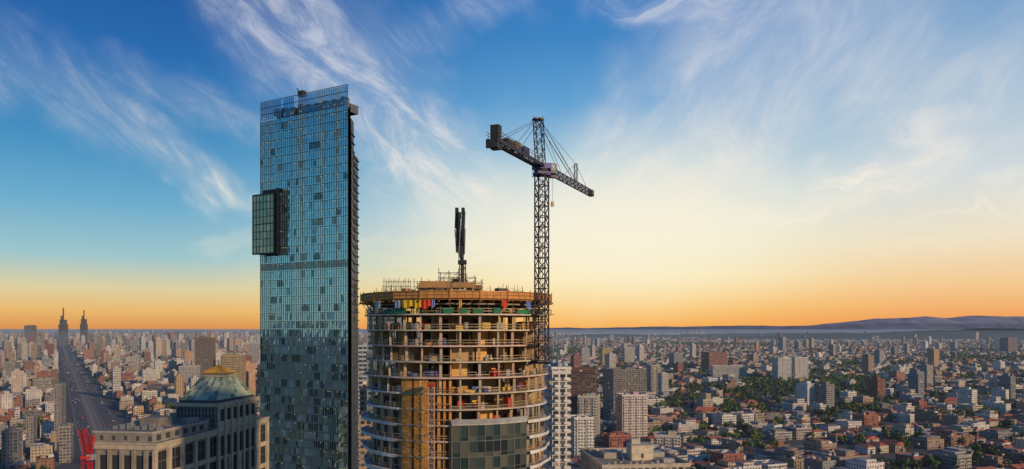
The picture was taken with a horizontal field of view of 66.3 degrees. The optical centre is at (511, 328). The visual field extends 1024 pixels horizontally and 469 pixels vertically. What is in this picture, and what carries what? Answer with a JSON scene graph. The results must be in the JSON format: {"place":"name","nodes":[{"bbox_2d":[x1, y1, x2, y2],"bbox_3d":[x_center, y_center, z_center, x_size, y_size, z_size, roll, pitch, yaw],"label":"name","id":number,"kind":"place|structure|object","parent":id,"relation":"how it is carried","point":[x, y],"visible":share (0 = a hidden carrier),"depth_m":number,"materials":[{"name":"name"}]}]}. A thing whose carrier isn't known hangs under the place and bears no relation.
{"place":"outdoors","nodes":[
{"label":"outdoors","id":0,"kind":"place"},
{"bbox_2d":[147,384,164,389],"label":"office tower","id":1,"kind":"structure","parent":0,"point":[156,387],"depth_m":1501.56,"materials":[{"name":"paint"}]},
{"bbox_2d":[0,329,417,332],"bbox_3d":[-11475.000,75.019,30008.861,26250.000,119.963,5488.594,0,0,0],"label":"plateau","id":2,"kind":"structure","parent":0,"point":[202,331],"depth_m":28792.05,"materials":[{"name":"grey"}]},
{"bbox_2d":[0,366,995,468],"bbox_3d":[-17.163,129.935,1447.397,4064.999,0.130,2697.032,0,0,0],"label":"pavement","id":3,"kind":"structure","parent":0,"point":[33,464],"depth_m":1021.51,"materials":[{"name":"grey concrete"}]},
{"bbox_2d":[0,348,1023,468],"bbox_3d":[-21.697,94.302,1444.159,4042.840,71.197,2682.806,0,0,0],"label":"city apartment blocks","id":4,"kind":"structure","parent":3,"relation":"on","point":[998,385],"depth_m":1200.52,"materials":[{"name":"paint"}]},
{"bbox_2d":[0,363,1023,468],"bbox_3d":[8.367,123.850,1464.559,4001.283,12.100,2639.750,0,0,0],"label":"terracotta houses","id":5,"kind":"structure","parent":3,"relation":"on","point":[870,444],"depth_m":965.91,"materials":[{"name":"tile"}]},
{"bbox_2d":[0,330,1013,468],"bbox_3d":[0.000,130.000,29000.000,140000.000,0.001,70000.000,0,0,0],"label":"ground","id":6,"kind":"structure","parent":0,"point":[113,407],"depth_m":1088.06,"materials":[{"name":"grey"}]},
{"bbox_2d":[1,422,22,468],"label":"apartment tower","id":7,"kind":"structure","parent":6,"relation":"on","point":[11,442],"depth_m":701.32,"materials":[{"name":"paint"}]},
{"bbox_2d":[4,361,19,376],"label":"apartment tower","id":8,"kind":"structure","parent":6,"relation":"on","point":[9,366],"depth_m":2001.40,"materials":[{"name":"paint"}]},
{"bbox_2d":[24,325,36,342],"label":"office tower","id":9,"kind":"structure","parent":6,"relation":"on","point":[29,330],"depth_m":5001.52,"materials":[{"name":"paint"}]},
{"bbox_2d":[26,409,36,455],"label":"apartment tower","id":10,"kind":"structure","parent":6,"relation":"on","point":[31,428],"depth_m":801.54,"materials":[{"name":"paint"}]},
{"bbox_2d":[33,375,55,396],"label":"apartment tower","id":11,"kind":"structure","parent":6,"relation":"on","point":[43,383],"depth_m":1502.49,"materials":[{"name":"paint"}]},
{"bbox_2d":[54,381,65,441],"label":"apartment tower","id":12,"kind":"structure","parent":6,"relation":"on","point":[59,403],"depth_m":900.95,"materials":[{"name":"paint"}]},
{"bbox_2d":[58,308,67,345],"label":"spire skyscraper","id":13,"kind":"structure","parent":6,"relation":"on","point":[62,332],"depth_m":5975.85,"materials":[{"name":"paint"}]},
{"bbox_2d":[59,418,73,462],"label":"apartment tower","id":14,"kind":"structure","parent":6,"relation":"on","point":[66,442],"depth_m":761.36,"materials":[{"name":"paint"}]},
{"bbox_2d":[80,310,87,342],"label":"spire skyscraper","id":15,"kind":"structure","parent":6,"relation":"on","point":[84,328],"depth_m":5883.33,"materials":[{"name":"paint"}]},
{"bbox_2d":[78,428,96,468],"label":"red luffing crane","id":16,"kind":"object","parent":6,"relation":"on","point":[89,455],"visible":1,"depth_m":221.47,"materials":[{"name":"paint"}]},
{"bbox_2d":[59,346,118,468],"bbox_3d":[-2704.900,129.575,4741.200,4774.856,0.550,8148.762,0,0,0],"label":"highway","id":17,"kind":"structure","parent":6,"relation":"on","point":[91,411],"depth_m":1344.94,"materials":[{"name":"grey asphalt"}]},
{"bbox_2d":[64,357,113,439],"bbox_3d":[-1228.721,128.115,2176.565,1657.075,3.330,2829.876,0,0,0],"label":"highway traffic","id":18,"kind":"object","parent":17,"relation":"on","point":[82,417],"visible":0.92,"depth_m":1696.59,"materials":[{"name":"paint"}]},
{"bbox_2d":[105,331,109,342],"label":"spire skyscraper","id":19,"kind":"structure","parent":6,"relation":"on","point":[107,337],"depth_m":6486.98,"materials":[{"name":"paint"}]},
{"bbox_2d":[132,354,140,369],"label":"office tower","id":20,"kind":"structure","parent":6,"relation":"on","point":[136,359],"depth_m":2301.99,"materials":[{"name":"paint"}]},
{"bbox_2d":[92,360,269,468],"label":"pyramid roof tower","id":21,"kind":"structure","parent":6,"relation":"on","point":[214,421],"depth_m":262.26,"materials":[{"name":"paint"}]},
{"bbox_2d":[178,365,200,383],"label":"apartment tower","id":22,"kind":"structure","parent":6,"relation":"on","point":[186,372],"depth_m":1700.29,"materials":[{"name":"paint"}]},
{"bbox_2d":[195,336,215,374],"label":"apartment tower","id":23,"kind":"structure","parent":6,"relation":"on","point":[205,353],"depth_m":2000.80,"materials":[{"name":"paint"}]},
{"bbox_2d":[221,353,245,385],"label":"office tower","id":24,"kind":"structure","parent":6,"relation":"on","point":[236,363],"depth_m":1401.22,"materials":[{"name":"paint"}]},
{"bbox_2d":[247,341,259,361],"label":"apartment tower","id":25,"kind":"structure","parent":6,"relation":"on","point":[253,349],"depth_m":2402.14,"materials":[{"name":"paint"}]},
{"bbox_2d":[252,84,358,468],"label":"glass skyscraper","id":26,"kind":"structure","parent":6,"relation":"on","point":[305,224],"depth_m":317.10,"materials":[{"name":"glass"}]},
{"bbox_2d":[358,343,366,467],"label":"office tower","id":27,"kind":"structure","parent":6,"relation":"on","point":[362,363],"depth_m":559.67,"materials":[{"name":"paint"}]},
{"bbox_2d":[359,384,366,457],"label":"apartment tower","id":28,"kind":"structure","parent":6,"relation":"on","point":[363,396],"depth_m":469.86,"materials":[{"name":"paint"}]},
{"bbox_2d":[359,410,372,468],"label":"apartment tower","id":29,"kind":"structure","parent":6,"relation":"on","point":[363,437],"depth_m":399.81,"materials":[{"name":"paint"}]},
{"bbox_2d":[367,307,401,410],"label":"office tower","id":30,"kind":"structure","parent":6,"relation":"on","point":[369,348],"depth_m":430.00,"materials":[{"name":"paint"}]},
{"bbox_2d":[427,345,435,468],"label":"construction hoist mast","id":31,"kind":"object","parent":6,"relation":"on","point":[431,385],"visible":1,"depth_m":160.51,"materials":[{"name":"metal"}]},
{"bbox_2d":[359,268,552,468],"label":"building under construction","id":32,"kind":"structure","parent":6,"relation":"on","point":[471,356],"depth_m":168.82,"materials":[{"name":"beige concrete"}]},
{"bbox_2d":[454,208,466,290],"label":"concrete placing boom","id":33,"kind":"object","parent":32,"relation":"on","point":[460,230],"visible":0.85,"depth_m":177.45,"materials":[{"name":"paint"}]},
{"bbox_2d":[486,116,593,363],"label":"tower crane","id":34,"kind":"object","parent":32,"relation":"on","point":[496,141],"visible":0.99,"depth_m":170.72,"materials":[{"name":"paint"}]},
{"bbox_2d":[0,330,1023,365],"bbox_3d":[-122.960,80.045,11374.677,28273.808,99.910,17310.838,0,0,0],"label":"distant city","id":35,"kind":"object","parent":6,"relation":"on","point":[154,347],"visible":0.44,"depth_m":4505.17,"materials":[{"name":"paint"}]},
{"bbox_2d":[0,341,1023,468],"bbox_3d":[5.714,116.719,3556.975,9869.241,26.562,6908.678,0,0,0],"label":"city trees","id":36,"kind":"object","parent":6,"relation":"on","point":[765,385],"visible":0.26,"depth_m":1437.82,"materials":[{"name":"green plant"}]},
{"bbox_2d":[543,360,570,468],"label":"apartment tower","id":37,"kind":"structure","parent":6,"relation":"on","point":[557,391],"depth_m":330.13,"materials":[{"name":"paint"}]},
{"bbox_2d":[571,409,593,457],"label":"apartment tower","id":38,"kind":"structure","parent":6,"relation":"on","point":[582,431],"depth_m":780.16,"materials":[{"name":"paint"}]},
{"bbox_2d":[571,363,596,414],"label":"brick office building","id":39,"kind":"structure","parent":6,"relation":"on","point":[583,380],"depth_m":900.38,"materials":[{"name":"brick"}]},
{"bbox_2d":[579,347,589,362],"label":"office tower","id":40,"kind":"structure","parent":6,"relation":"on","point":[584,352],"depth_m":2900.93,"materials":[{"name":"paint"}]},
{"bbox_2d":[577,392,599,444],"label":"apartment tower","id":41,"kind":"structure","parent":6,"relation":"on","point":[589,403],"depth_m":880.09,"materials":[{"name":"paint"}]},
{"bbox_2d":[600,347,611,365],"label":"office tower","id":42,"kind":"structure","parent":6,"relation":"on","point":[604,351],"depth_m":2599.51,"materials":[{"name":"paint"}]},
{"bbox_2d":[603,367,645,420],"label":"office tower","id":43,"kind":"structure","parent":6,"relation":"on","point":[624,380],"depth_m":1083.08,"materials":[{"name":"paint"}]},
{"bbox_2d":[622,345,634,363],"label":"office tower","id":44,"kind":"structure","parent":6,"relation":"on","point":[628,354],"depth_m":2700.71,"materials":[{"name":"paint"}]},
{"bbox_2d":[615,391,647,438],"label":"apartment tower","id":45,"kind":"structure","parent":6,"relation":"on","point":[631,411],"depth_m":905.64,"materials":[{"name":"paint"}]},
{"bbox_2d":[580,438,690,468],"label":"flat roof office building","id":46,"kind":"structure","parent":6,"relation":"on","point":[635,453],"depth_m":353.13,"materials":[{"name":"paint"}]},
{"bbox_2d":[646,361,660,393],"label":"apartment tower","id":47,"kind":"structure","parent":6,"relation":"on","point":[653,370],"depth_m":1500.47,"materials":[{"name":"paint"}]},
{"bbox_2d":[658,372,668,393],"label":"apartment tower","id":48,"kind":"structure","parent":6,"relation":"on","point":[663,381],"depth_m":1450.70,"materials":[{"name":"paint"}]},
{"bbox_2d":[669,352,682,366],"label":"office tower","id":49,"kind":"structure","parent":6,"relation":"on","point":[674,357],"depth_m":2502.47,"materials":[{"name":"paint"}]},
{"bbox_2d":[691,406,720,414],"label":"terracotta roof hall","id":50,"kind":"structure","parent":6,"relation":"on","point":[710,408],"depth_m":1174.69,"materials":[{"name":"tile"}]},
{"bbox_2d":[701,351,726,370],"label":"apartment tower","id":51,"kind":"structure","parent":6,"relation":"on","point":[708,359],"depth_m":2303.23,"materials":[{"name":"paint"}]},
{"bbox_2d":[710,363,746,377],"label":"apartment tower","id":52,"kind":"structure","parent":6,"relation":"on","point":[721,370],"depth_m":1950.55,"materials":[{"name":"paint"}]},
{"bbox_2d":[772,355,790,381],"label":"apartment tower","id":53,"kind":"structure","parent":6,"relation":"on","point":[781,365],"depth_m":1880.79,"materials":[{"name":"paint"}]},
{"bbox_2d":[779,337,785,351],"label":"apartment tower","id":54,"kind":"structure","parent":6,"relation":"on","point":[782,344],"depth_m":4202.14,"materials":[{"name":"paint"}]},
{"bbox_2d":[789,356,807,380],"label":"apartment tower","id":55,"kind":"structure","parent":6,"relation":"on","point":[799,366],"depth_m":1900.30,"materials":[{"name":"paint"}]},
{"bbox_2d":[999,336,1017,351],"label":"apartment tower","id":56,"kind":"structure","parent":6,"relation":"on","point":[1008,344],"depth_m":4006.24,"materials":[{"name":"paint"}]},
{"bbox_2d":[0,0,1023,329],"label":"sky","id":57,"kind":"structure","parent":0,"point":[744,162],"materials":[{"name":"blue"}]},
{"bbox_2d":[602,431,631,447],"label":"apartment building","id":58,"kind":"structure","parent":0,"point":[613,439],"depth_m":861.20,"materials":[{"name":"paint"}]},
{"bbox_2d":[551,333,718,334],"bbox_3d":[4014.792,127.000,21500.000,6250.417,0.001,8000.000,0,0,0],"label":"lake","id":59,"kind":"structure","parent":0,"point":[629,333],"depth_m":21486.09,"materials":[{"name":"blue liquid"}]},
{"bbox_2d":[647,415,672,423],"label":"apartment building","id":60,"kind":"structure","parent":0,"point":[665,419],"depth_m":1021.04,"materials":[{"name":"paint"}]},
{"bbox_2d":[653,430,680,447],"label":"apartment building","id":61,"kind":"structure","parent":0,"point":[670,438],"depth_m":831.03,"materials":[{"name":"paint"}]},
{"bbox_2d":[549,333,809,337],"bbox_3d":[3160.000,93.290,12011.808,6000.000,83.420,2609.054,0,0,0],"label":"wooded slope","id":62,"kind":"structure","parent":0,"point":[671,336],"depth_m":11641.33,"materials":[{"name":"green plant"}]},
{"bbox_2d":[706,449,728,454],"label":"apartment building","id":63,"kind":"structure","parent":0,"point":[715,449],"depth_m":808.88,"materials":[{"name":"paint"}]},
{"bbox_2d":[743,399,774,407],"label":"terracotta roof hall","id":64,"kind":"structure","parent":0,"point":[768,403],"depth_m":1292.41,"materials":[{"name":"tile"}]},
{"bbox_2d":[756,440,789,448],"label":"apartment building","id":65,"kind":"structure","parent":0,"point":[781,443],"depth_m":853.70,"materials":[{"name":"paint"}]},
{"bbox_2d":[537,323,1023,332],"bbox_3d":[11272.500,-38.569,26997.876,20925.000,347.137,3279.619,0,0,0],"label":"distant hills","id":66,"kind":"structure","parent":0,"point":[874,328],"depth_m":26362.84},
{"bbox_2d":[692,328,1023,339],"bbox_3d":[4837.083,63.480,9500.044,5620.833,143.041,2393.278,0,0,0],"label":"wooded hill","id":67,"kind":"structure","parent":0,"point":[991,333],"depth_m":9122.97,"materials":[{"name":"green plant"}]},
{"bbox_2d":[859,453,870,456],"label":"apartment building","id":68,"kind":"structure","parent":0,"point":[862,455],"depth_m":793.38,"materials":[{"name":"paint"}]},
{"bbox_2d":[818,316,1023,324],"bbox_3d":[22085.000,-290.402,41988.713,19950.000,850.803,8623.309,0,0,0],"label":"mountain ridge","id":69,"kind":"structure","parent":0,"point":[978,320],"depth_m":41154.28,"materials":[{"name":"stone"}]},
{"bbox_2d":[922,420,947,429],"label":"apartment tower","id":70,"kind":"structure","parent":0,"point":[937,424],"depth_m":1012.02,"materials":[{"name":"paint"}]},
{"bbox_2d":[939,397,981,404],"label":"terracotta roof hall","id":71,"kind":"structure","parent":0,"point":[953,400],"depth_m":1323.52,"materials":[{"name":"tile"}]},
{"bbox_2d":[956,445,979,452],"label":"apartment building","id":72,"kind":"structure","parent":0,"point":[966,447],"depth_m":831.08,"materials":[{"name":"paint"}]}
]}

